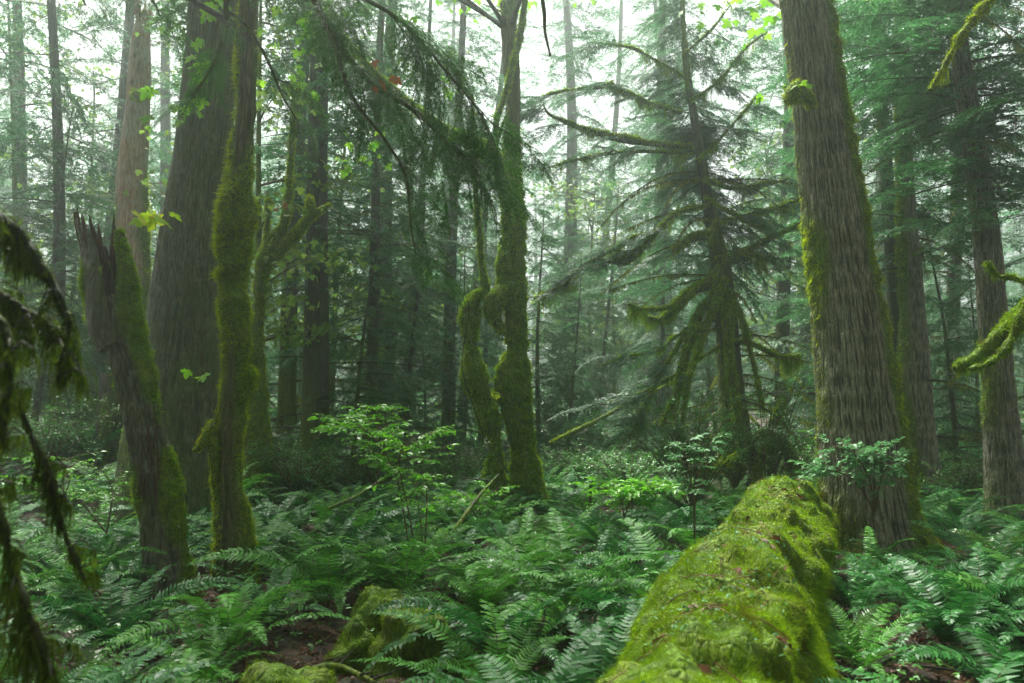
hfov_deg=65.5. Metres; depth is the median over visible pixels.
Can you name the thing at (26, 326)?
hemlock tree
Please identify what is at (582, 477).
sword fern
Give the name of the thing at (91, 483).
sword fern
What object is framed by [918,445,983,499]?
berry bush
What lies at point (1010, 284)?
conifer tree
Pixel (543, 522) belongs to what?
lady fern
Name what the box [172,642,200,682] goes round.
sword fern
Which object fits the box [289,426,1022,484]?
fern carpet
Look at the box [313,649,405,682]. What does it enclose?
fallen branch
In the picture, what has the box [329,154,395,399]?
conifer tree
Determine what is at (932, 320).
conifer tree
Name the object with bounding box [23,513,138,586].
sword fern
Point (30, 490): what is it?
sword fern
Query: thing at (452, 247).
conifer tree
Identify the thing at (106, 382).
old stump
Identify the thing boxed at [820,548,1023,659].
sword fern
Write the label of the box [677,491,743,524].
sword fern
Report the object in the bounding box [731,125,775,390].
conifer tree
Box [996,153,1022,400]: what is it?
conifer tree
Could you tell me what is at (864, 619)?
lady fern
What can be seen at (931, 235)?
conifer tree
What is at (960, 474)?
sword fern
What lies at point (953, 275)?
conifer tree
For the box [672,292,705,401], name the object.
conifer tree
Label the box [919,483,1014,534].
sword fern
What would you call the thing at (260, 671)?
mossy rock
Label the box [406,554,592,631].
sword fern
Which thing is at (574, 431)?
leaning log
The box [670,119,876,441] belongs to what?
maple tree
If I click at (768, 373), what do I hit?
conifer tree
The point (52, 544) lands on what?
sword fern
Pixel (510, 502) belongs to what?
sword fern
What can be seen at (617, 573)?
sword fern
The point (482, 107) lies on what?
conifer tree
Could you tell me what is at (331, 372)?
maple tree
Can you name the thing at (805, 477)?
sword fern
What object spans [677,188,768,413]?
conifer tree
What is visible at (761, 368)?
conifer tree
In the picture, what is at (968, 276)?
conifer tree
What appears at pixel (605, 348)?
conifer tree
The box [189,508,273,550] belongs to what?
sword fern
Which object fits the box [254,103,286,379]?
conifer tree
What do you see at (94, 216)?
conifer tree
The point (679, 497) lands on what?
sword fern
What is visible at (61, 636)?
sword fern
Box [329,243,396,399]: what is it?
conifer tree
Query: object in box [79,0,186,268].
conifer tree
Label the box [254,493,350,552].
sword fern
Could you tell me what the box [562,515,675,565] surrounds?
sword fern
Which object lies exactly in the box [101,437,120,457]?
sword fern
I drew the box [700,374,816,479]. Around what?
berry bush
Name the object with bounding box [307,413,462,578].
sapling
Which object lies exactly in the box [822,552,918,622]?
sword fern
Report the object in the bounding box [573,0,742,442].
conifer tree
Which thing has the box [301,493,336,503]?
lady fern
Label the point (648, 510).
sword fern
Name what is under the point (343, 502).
fallen branch
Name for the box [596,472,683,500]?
sword fern
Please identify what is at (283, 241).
maple tree
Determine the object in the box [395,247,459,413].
conifer tree
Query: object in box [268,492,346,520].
sword fern
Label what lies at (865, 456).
sapling
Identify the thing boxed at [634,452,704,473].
sword fern
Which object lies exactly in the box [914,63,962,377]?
conifer tree
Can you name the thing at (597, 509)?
sword fern
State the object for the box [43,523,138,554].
sword fern
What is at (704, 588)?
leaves
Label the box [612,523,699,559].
sword fern
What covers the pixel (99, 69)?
maple tree
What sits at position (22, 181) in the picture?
conifer tree
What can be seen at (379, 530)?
sword fern
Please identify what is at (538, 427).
conifer tree
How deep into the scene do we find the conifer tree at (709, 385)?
24.73 m
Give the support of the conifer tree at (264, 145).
on the ground at (330, 645)
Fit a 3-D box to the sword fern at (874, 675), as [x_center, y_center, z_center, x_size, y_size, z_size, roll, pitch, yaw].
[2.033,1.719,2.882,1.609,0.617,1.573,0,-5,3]
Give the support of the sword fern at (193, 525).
on the ground at (330, 645)
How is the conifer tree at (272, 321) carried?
on the ground at (330, 645)
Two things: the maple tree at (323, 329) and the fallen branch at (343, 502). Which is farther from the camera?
the maple tree at (323, 329)
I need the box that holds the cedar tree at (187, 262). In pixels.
[105,0,378,538]
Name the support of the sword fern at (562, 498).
on the ground at (330, 645)
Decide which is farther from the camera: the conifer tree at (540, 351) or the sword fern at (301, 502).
the conifer tree at (540, 351)
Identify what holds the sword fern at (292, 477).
on the ground at (330, 645)
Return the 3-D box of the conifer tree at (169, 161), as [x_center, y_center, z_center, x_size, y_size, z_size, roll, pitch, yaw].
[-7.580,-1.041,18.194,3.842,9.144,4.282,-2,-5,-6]
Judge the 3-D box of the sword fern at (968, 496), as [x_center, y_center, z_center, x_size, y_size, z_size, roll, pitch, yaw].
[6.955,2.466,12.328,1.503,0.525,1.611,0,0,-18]
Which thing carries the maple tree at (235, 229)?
on the ground at (330, 645)
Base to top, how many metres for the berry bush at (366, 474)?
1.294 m
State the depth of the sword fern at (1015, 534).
7.89 m
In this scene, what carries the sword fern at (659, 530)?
on the ground at (330, 645)
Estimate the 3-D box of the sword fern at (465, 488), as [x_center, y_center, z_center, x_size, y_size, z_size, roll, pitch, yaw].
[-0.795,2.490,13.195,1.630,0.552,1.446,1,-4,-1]
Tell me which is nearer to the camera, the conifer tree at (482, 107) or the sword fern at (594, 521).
the sword fern at (594, 521)
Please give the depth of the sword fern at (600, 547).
7.46 m
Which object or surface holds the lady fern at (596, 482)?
on the ground at (330, 645)
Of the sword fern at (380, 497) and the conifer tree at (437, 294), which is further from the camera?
the conifer tree at (437, 294)
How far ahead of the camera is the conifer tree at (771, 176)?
82.27 m
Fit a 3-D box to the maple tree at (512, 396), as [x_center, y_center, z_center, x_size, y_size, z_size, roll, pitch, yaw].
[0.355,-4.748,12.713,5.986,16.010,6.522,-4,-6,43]
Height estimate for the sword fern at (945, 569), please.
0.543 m
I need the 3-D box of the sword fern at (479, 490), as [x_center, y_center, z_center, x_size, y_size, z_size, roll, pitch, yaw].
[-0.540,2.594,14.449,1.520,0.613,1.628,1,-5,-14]
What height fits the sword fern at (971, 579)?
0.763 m
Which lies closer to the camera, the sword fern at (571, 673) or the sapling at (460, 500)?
the sword fern at (571, 673)
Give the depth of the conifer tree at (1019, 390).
31.41 m
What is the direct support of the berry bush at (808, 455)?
on the ground at (330, 645)
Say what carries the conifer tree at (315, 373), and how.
on the ground at (330, 645)
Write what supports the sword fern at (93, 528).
on the ground at (330, 645)
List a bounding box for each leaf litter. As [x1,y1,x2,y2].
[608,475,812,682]
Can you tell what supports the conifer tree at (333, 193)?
on the ground at (330, 645)
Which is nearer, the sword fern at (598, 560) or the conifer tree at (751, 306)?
the sword fern at (598, 560)
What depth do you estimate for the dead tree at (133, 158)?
14.13 m
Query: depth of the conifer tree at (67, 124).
72.95 m
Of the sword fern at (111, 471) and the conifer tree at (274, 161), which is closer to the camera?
the sword fern at (111, 471)
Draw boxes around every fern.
[0,443,106,477]
[0,462,32,487]
[0,501,119,586]
[0,529,122,616]
[0,553,54,584]
[0,601,111,660]
[0,625,82,682]
[1,540,172,618]
[1,602,53,668]
[1,638,166,682]
[2,469,88,505]
[3,500,42,536]
[3,561,254,676]
[3,661,220,682]
[4,427,74,456]
[5,510,43,540]
[6,488,47,523]
[9,515,100,540]
[10,435,75,460]
[11,526,37,540]
[12,466,114,521]
[15,519,138,580]
[21,540,101,605]
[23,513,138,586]
[30,491,137,541]
[31,525,229,604]
[35,460,116,506]
[42,506,106,528]
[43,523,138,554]
[45,428,121,467]
[68,462,116,487]
[68,644,220,682]
[71,518,263,585]
[77,626,230,682]
[92,469,115,477]
[93,574,350,664]
[94,498,264,557]
[96,610,286,682]
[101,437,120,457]
[103,504,212,540]
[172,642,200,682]
[185,520,449,617]
[186,511,323,567]
[186,535,299,584]
[187,502,269,547]
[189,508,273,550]
[193,564,339,635]
[237,507,423,593]
[242,461,284,497]
[246,483,287,511]
[247,463,352,507]
[251,490,336,529]
[253,500,344,542]
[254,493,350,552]
[255,493,412,571]
[261,470,327,504]
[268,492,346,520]
[272,519,536,603]
[273,487,392,526]
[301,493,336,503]
[301,502,388,533]
[304,478,343,500]
[308,472,390,491]
[310,500,438,570]
[311,483,391,511]
[320,481,399,514]
[321,479,393,494]
[321,485,440,518]
[337,508,483,556]
[345,544,444,596]
[349,599,594,682]
[360,501,456,531]
[360,511,466,554]
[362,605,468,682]
[363,493,438,522]
[363,579,638,682]
[378,477,475,517]
[380,478,413,495]
[382,458,421,485]
[386,479,443,503]
[392,465,480,492]
[398,475,510,532]
[400,471,461,499]
[400,536,594,633]
[400,615,625,682]
[404,504,520,550]
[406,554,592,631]
[412,468,482,479]
[415,525,509,571]
[416,494,568,542]
[418,555,507,592]
[421,473,481,498]
[427,508,682,649]
[443,470,510,495]
[444,516,550,552]
[447,507,610,577]
[449,490,505,517]
[462,485,546,519]
[465,477,567,512]
[477,540,601,593]
[495,484,587,520]
[495,511,591,546]
[495,562,644,651]
[500,501,627,547]
[503,531,588,558]
[503,595,648,682]
[508,460,587,496]
[509,506,558,530]
[531,517,667,604]
[536,505,643,542]
[541,457,606,486]
[544,469,608,511]
[544,470,578,495]
[546,469,599,498]
[546,477,646,517]
[551,497,620,526]
[557,529,643,586]
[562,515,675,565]
[564,532,682,595]
[572,554,678,598]
[574,476,605,502]
[579,509,714,562]
[580,460,669,510]
[589,513,658,538]
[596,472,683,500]
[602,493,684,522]
[608,461,655,485]
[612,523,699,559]
[626,495,744,550]
[630,494,732,548]
[633,485,705,510]
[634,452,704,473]
[642,499,728,528]
[658,493,727,516]
[670,508,718,533]
[674,471,792,506]
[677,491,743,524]
[697,492,743,529]
[714,474,817,495]
[764,470,813,480]
[814,651,1023,682]
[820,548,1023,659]
[821,599,964,681]
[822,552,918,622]
[826,666,1012,682]
[829,601,911,644]
[831,526,967,588]
[834,538,997,624]
[854,623,1023,682]
[864,541,1023,639]
[878,553,1023,599]
[885,520,1023,574]
[900,545,1023,624]
[918,484,980,507]
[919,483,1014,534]
[920,490,963,522]
[920,503,1021,550]
[921,504,999,545]
[922,492,994,541]
[923,482,982,514]
[928,487,983,524]
[938,507,1020,539]
[940,460,977,473]
[940,463,982,487]
[944,466,983,494]
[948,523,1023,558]
[948,591,1023,666]
[958,595,1023,656]
[962,491,982,497]
[963,504,1023,550]
[967,509,1023,554]
[967,516,1023,551]
[976,533,1023,549]
[990,504,1023,527]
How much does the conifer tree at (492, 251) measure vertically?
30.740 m
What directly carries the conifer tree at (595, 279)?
on the ground at (330, 645)
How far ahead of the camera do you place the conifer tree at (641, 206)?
83.93 m
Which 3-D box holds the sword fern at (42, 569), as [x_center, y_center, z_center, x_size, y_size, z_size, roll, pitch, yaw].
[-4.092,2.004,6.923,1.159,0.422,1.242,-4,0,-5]
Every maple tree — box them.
[0,0,121,460]
[2,40,176,362]
[123,1,379,352]
[129,0,456,591]
[242,81,332,508]
[254,20,445,476]
[256,0,603,518]
[298,3,479,368]
[528,177,670,443]
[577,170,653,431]
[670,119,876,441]
[926,0,1023,380]
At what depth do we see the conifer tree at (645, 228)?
60.20 m
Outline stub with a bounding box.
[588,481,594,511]
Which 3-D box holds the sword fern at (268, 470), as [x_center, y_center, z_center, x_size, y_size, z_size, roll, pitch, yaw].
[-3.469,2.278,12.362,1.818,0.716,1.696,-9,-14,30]
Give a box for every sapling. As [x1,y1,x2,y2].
[0,451,106,506]
[28,458,131,532]
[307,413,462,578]
[310,403,412,477]
[392,443,461,578]
[446,480,519,518]
[567,475,684,517]
[658,432,732,538]
[787,433,911,511]
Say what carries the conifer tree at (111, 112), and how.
on the ground at (330, 645)
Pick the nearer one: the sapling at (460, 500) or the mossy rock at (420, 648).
the mossy rock at (420, 648)
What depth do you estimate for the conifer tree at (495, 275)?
46.85 m
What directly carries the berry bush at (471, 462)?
on the ground at (330, 645)
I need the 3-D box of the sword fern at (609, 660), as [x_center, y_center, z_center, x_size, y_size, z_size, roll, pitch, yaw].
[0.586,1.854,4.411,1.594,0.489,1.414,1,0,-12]
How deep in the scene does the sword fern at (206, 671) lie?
4.67 m
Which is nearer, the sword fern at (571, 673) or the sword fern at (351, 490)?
the sword fern at (571, 673)
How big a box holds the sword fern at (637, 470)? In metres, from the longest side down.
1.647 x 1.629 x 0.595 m
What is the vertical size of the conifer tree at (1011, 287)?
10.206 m
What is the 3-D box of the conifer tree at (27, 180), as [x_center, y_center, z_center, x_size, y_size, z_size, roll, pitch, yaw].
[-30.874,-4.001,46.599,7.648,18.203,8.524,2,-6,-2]
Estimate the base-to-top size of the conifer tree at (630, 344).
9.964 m
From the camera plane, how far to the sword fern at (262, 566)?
7.58 m
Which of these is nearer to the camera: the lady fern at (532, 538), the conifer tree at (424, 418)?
the lady fern at (532, 538)
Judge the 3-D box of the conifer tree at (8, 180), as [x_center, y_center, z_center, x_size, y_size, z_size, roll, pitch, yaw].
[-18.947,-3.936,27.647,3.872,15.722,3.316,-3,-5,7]
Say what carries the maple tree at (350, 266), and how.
on the ground at (330, 645)
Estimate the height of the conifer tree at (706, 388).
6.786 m
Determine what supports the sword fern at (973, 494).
on the ground at (330, 645)
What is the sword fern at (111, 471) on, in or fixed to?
on the ground at (330, 645)
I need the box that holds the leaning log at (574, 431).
[549,376,693,444]
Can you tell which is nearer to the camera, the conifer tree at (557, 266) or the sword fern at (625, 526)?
the sword fern at (625, 526)
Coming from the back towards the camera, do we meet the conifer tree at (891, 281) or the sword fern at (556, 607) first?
the conifer tree at (891, 281)
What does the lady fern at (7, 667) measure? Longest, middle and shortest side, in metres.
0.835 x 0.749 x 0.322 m
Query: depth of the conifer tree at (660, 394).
20.93 m
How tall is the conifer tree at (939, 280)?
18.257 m
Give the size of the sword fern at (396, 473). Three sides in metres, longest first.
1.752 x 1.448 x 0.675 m
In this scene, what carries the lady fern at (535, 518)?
on the ground at (330, 645)
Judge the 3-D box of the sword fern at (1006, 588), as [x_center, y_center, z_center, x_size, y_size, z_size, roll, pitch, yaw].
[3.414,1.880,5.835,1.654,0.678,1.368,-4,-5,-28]
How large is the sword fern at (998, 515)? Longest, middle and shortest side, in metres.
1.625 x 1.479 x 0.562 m
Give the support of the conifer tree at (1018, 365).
on the ground at (330, 645)
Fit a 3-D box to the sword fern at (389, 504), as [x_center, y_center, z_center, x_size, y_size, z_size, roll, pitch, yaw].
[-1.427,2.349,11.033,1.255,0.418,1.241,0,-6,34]
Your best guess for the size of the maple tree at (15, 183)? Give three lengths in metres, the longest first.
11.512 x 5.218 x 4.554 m
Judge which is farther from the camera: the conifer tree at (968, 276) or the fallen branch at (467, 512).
the conifer tree at (968, 276)
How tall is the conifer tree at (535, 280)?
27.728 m
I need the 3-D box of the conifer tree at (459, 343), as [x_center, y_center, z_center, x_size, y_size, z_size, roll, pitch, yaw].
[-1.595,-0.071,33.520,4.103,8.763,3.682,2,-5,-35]
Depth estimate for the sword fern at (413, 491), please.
13.26 m
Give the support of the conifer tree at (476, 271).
on the ground at (330, 645)
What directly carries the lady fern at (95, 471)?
on the ground at (330, 645)
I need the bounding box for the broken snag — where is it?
[73,208,203,601]
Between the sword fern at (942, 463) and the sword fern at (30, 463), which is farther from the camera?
the sword fern at (942, 463)
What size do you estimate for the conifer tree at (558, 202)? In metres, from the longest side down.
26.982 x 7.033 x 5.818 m
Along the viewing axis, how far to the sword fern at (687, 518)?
9.06 m
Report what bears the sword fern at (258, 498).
on the ground at (330, 645)
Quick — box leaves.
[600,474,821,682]
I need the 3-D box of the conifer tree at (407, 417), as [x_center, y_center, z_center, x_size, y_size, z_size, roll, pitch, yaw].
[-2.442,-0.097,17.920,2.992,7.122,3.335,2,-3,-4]
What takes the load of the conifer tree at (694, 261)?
on the ground at (330, 645)
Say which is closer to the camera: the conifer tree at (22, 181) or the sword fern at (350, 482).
the sword fern at (350, 482)
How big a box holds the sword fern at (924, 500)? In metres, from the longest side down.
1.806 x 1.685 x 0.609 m
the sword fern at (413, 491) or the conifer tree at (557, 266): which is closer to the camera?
the sword fern at (413, 491)
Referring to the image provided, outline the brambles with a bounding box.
[15,421,1023,499]
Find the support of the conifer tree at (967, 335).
on the ground at (330, 645)
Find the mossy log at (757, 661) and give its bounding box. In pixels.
[595,473,845,682]
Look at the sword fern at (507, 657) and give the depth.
4.65 m
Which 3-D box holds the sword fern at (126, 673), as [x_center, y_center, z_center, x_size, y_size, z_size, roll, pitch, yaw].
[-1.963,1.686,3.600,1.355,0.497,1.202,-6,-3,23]
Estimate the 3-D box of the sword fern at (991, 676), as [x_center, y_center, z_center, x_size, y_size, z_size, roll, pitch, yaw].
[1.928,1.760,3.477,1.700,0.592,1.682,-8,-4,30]
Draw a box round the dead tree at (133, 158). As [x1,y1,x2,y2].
[114,0,152,315]
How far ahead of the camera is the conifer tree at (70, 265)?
58.75 m
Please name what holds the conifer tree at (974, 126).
on the ground at (330, 645)
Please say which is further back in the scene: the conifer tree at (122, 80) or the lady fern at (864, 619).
the conifer tree at (122, 80)
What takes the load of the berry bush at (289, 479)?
on the ground at (330, 645)
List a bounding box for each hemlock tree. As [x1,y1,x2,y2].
[0,0,557,682]
[490,0,816,507]
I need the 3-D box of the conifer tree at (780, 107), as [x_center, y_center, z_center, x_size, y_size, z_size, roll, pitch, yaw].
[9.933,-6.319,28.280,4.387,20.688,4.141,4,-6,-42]
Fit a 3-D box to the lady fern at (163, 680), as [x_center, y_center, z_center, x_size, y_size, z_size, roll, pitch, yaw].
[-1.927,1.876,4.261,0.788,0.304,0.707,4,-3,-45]
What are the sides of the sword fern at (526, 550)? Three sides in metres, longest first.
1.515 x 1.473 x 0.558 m
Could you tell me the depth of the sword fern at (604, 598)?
5.39 m
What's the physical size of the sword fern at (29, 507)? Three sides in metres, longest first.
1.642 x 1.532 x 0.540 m
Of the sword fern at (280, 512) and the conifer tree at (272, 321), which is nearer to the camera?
the sword fern at (280, 512)
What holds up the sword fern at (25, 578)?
on the ground at (330, 645)
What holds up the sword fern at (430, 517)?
on the ground at (330, 645)
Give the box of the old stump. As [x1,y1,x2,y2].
[90,373,123,467]
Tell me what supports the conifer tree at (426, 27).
on the ground at (330, 645)
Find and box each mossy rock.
[238,656,336,682]
[323,614,376,673]
[350,583,405,638]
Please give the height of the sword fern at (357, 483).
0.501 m
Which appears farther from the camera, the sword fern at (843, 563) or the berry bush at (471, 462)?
the berry bush at (471, 462)
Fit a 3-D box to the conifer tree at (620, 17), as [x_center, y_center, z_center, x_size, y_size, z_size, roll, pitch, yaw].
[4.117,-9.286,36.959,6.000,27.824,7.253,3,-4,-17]
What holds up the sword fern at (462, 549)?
on the ground at (330, 645)
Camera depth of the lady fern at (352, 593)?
7.26 m
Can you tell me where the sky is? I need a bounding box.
[0,0,1023,405]
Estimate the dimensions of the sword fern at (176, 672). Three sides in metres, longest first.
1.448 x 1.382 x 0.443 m
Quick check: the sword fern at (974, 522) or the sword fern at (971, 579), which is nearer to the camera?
the sword fern at (971, 579)
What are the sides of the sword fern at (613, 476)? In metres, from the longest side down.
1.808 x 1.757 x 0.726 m
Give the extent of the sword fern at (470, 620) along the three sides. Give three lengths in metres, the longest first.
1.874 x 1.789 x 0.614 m
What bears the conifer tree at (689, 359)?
on the ground at (330, 645)
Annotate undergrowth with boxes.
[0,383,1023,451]
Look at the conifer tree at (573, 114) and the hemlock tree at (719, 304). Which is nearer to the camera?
the hemlock tree at (719, 304)
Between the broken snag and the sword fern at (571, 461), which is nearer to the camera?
the broken snag
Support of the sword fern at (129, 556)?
on the ground at (330, 645)
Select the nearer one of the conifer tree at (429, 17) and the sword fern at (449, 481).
the sword fern at (449, 481)
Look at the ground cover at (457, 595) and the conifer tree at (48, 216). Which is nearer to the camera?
the ground cover at (457, 595)
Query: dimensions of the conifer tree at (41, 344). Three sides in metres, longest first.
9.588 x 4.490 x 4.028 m
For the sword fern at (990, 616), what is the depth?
5.40 m
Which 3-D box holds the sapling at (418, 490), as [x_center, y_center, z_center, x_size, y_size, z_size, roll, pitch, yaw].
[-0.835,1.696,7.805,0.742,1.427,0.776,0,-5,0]
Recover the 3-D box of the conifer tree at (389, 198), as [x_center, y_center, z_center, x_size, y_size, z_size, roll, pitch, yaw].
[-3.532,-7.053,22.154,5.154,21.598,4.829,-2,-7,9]
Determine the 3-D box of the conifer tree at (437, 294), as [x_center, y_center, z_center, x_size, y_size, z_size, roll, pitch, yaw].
[-3.677,-1.400,22.261,4.887,10.436,4.385,1,-6,-25]
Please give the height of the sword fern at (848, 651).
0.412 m
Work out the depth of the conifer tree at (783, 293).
19.76 m
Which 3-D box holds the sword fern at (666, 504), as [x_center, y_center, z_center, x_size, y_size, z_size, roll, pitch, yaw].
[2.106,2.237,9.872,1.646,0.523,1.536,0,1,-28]
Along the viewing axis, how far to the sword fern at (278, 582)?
5.89 m
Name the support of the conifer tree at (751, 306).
on the ground at (330, 645)
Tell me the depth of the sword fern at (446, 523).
9.35 m
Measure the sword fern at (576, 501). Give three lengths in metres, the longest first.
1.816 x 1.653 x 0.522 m
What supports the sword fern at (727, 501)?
on the ground at (330, 645)
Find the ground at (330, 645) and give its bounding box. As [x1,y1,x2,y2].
[0,405,1023,682]
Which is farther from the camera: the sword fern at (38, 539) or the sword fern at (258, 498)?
the sword fern at (258, 498)
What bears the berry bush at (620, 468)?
on the ground at (330, 645)
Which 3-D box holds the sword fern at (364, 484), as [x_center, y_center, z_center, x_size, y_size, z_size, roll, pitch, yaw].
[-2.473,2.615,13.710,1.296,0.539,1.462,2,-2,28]
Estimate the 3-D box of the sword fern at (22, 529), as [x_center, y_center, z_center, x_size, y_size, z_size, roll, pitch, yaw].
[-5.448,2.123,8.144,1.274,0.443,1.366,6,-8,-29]
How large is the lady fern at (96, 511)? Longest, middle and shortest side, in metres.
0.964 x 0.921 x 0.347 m
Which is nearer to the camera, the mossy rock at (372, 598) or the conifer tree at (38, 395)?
the mossy rock at (372, 598)
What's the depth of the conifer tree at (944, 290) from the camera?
43.18 m
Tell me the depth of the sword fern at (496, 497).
11.75 m
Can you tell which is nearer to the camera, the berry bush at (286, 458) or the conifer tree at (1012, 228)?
the berry bush at (286, 458)
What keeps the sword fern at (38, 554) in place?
on the ground at (330, 645)
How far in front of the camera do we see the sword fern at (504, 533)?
9.14 m
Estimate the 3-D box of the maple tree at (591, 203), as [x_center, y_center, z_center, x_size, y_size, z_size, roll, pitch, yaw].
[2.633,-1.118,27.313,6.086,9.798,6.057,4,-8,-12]
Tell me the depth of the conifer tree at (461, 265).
72.04 m
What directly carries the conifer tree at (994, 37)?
on the ground at (330, 645)
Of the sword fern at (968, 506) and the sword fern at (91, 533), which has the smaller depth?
the sword fern at (91, 533)
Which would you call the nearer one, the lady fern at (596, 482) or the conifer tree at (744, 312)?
the lady fern at (596, 482)
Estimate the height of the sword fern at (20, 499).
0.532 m
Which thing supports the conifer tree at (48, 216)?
on the ground at (330, 645)
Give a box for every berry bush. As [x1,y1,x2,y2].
[4,391,120,464]
[244,430,356,505]
[271,407,341,466]
[309,433,428,491]
[412,438,502,492]
[507,438,630,488]
[555,435,706,486]
[567,370,784,505]
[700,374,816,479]
[756,425,816,481]
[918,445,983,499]
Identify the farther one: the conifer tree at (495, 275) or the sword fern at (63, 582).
the conifer tree at (495, 275)
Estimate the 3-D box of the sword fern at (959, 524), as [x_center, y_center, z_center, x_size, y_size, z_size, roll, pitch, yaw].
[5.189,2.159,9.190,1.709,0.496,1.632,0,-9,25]
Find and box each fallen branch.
[311,473,382,516]
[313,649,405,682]
[448,474,498,534]
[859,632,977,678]
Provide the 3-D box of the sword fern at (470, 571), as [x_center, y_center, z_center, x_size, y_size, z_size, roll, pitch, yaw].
[-0.077,1.931,6.470,1.700,0.575,1.868,-2,-4,16]
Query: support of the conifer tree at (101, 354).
on the ground at (330, 645)
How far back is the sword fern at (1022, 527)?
8.48 m
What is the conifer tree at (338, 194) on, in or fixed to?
on the ground at (330, 645)
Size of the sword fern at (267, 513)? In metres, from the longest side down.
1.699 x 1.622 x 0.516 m
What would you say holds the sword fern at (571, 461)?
on the ground at (330, 645)
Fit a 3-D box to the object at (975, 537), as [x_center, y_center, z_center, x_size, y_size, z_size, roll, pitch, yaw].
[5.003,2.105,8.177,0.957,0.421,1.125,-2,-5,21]
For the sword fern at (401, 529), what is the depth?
8.52 m
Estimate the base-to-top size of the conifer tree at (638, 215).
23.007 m
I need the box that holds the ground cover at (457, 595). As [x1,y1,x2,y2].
[0,439,1023,682]
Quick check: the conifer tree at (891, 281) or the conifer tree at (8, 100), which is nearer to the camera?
the conifer tree at (891, 281)
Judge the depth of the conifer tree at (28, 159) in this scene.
72.54 m
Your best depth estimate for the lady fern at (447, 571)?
7.14 m
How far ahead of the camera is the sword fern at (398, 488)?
14.75 m
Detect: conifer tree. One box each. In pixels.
[0,0,98,454]
[0,0,164,442]
[0,0,183,420]
[0,23,38,374]
[0,72,38,210]
[0,79,51,391]
[0,88,11,280]
[0,102,115,469]
[0,130,49,330]
[5,152,164,453]
[5,205,157,450]
[23,183,105,385]
[27,214,79,419]
[29,45,94,298]
[32,110,153,384]
[35,130,67,284]
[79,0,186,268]
[83,54,119,222]
[110,117,175,265]
[151,135,271,320]
[156,0,438,460]
[246,0,428,501]
[246,169,303,463]
[250,62,285,271]
[250,192,300,409]
[251,0,358,425]
[253,112,279,195]
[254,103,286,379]
[254,132,356,414]
[264,228,352,434]
[266,0,453,472]
[275,198,445,487]
[287,95,345,377]
[297,121,460,447]
[300,0,472,455]
[329,105,355,353]
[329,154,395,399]
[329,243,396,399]
[338,186,465,475]
[357,0,478,456]
[363,0,460,369]
[379,0,532,463]
[394,266,505,469]
[395,1,493,423]
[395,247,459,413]
[396,301,464,451]
[399,0,547,447]
[399,23,469,408]
[422,244,495,425]
[430,178,545,447]
[456,189,473,378]
[456,207,534,392]
[457,84,500,356]
[462,196,601,464]
[479,169,505,359]
[503,254,621,464]
[518,0,641,433]
[522,125,561,391]
[527,0,653,426]
[527,314,549,380]
[528,192,595,405]
[528,229,631,439]
[529,162,623,406]
[534,179,653,449]
[542,167,565,347]
[545,211,610,395]
[546,182,614,389]
[560,108,744,460]
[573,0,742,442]
[586,289,640,398]
[605,248,677,417]
[619,85,686,389]
[620,0,721,427]
[620,125,676,337]
[665,264,758,440]
[671,294,749,430]
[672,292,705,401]
[673,287,718,404]
[675,151,714,405]
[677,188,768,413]
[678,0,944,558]
[689,0,857,465]
[702,222,748,395]
[709,271,776,400]
[727,69,796,398]
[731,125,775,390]
[738,194,815,400]
[739,5,814,440]
[741,127,893,481]
[745,265,801,425]
[747,101,776,396]
[750,128,815,444]
[765,0,1023,500]
[776,0,982,447]
[776,0,1023,531]
[856,19,936,300]
[856,101,874,194]
[869,188,939,429]
[875,6,1023,461]
[882,202,1023,481]
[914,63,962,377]
[917,173,973,384]
[918,137,944,340]
[922,194,1022,409]
[925,295,974,443]
[927,1,1023,442]
[933,240,1023,461]
[941,187,980,384]
[961,295,980,397]
[964,0,1023,413]
[970,102,1023,386]
[979,248,1023,399]
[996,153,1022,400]
[1002,159,1023,365]
[1005,211,1023,390]
[1007,288,1023,419]
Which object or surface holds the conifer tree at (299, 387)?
on the ground at (330, 645)
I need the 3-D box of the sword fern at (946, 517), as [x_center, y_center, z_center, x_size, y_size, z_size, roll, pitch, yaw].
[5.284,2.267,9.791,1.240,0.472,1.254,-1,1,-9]
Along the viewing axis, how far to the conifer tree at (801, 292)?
19.87 m
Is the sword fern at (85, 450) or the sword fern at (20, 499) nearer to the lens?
the sword fern at (20, 499)
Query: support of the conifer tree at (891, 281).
on the ground at (330, 645)
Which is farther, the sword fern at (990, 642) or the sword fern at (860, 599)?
the sword fern at (860, 599)
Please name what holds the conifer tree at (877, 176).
on the ground at (330, 645)
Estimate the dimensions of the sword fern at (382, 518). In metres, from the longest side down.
1.812 x 1.730 x 0.617 m
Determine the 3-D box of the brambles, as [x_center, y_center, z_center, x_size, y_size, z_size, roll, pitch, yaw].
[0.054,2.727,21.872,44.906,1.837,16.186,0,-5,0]
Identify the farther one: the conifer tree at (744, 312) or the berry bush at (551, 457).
the conifer tree at (744, 312)
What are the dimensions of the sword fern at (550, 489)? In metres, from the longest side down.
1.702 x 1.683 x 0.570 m
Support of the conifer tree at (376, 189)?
on the ground at (330, 645)
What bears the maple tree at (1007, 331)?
on the ground at (330, 645)
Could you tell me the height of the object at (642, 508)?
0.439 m
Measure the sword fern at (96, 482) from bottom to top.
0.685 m
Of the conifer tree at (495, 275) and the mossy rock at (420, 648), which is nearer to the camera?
the mossy rock at (420, 648)
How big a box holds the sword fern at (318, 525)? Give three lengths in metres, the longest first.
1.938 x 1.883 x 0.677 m
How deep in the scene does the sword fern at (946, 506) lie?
11.09 m
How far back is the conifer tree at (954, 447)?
16.08 m
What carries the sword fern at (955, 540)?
on the ground at (330, 645)

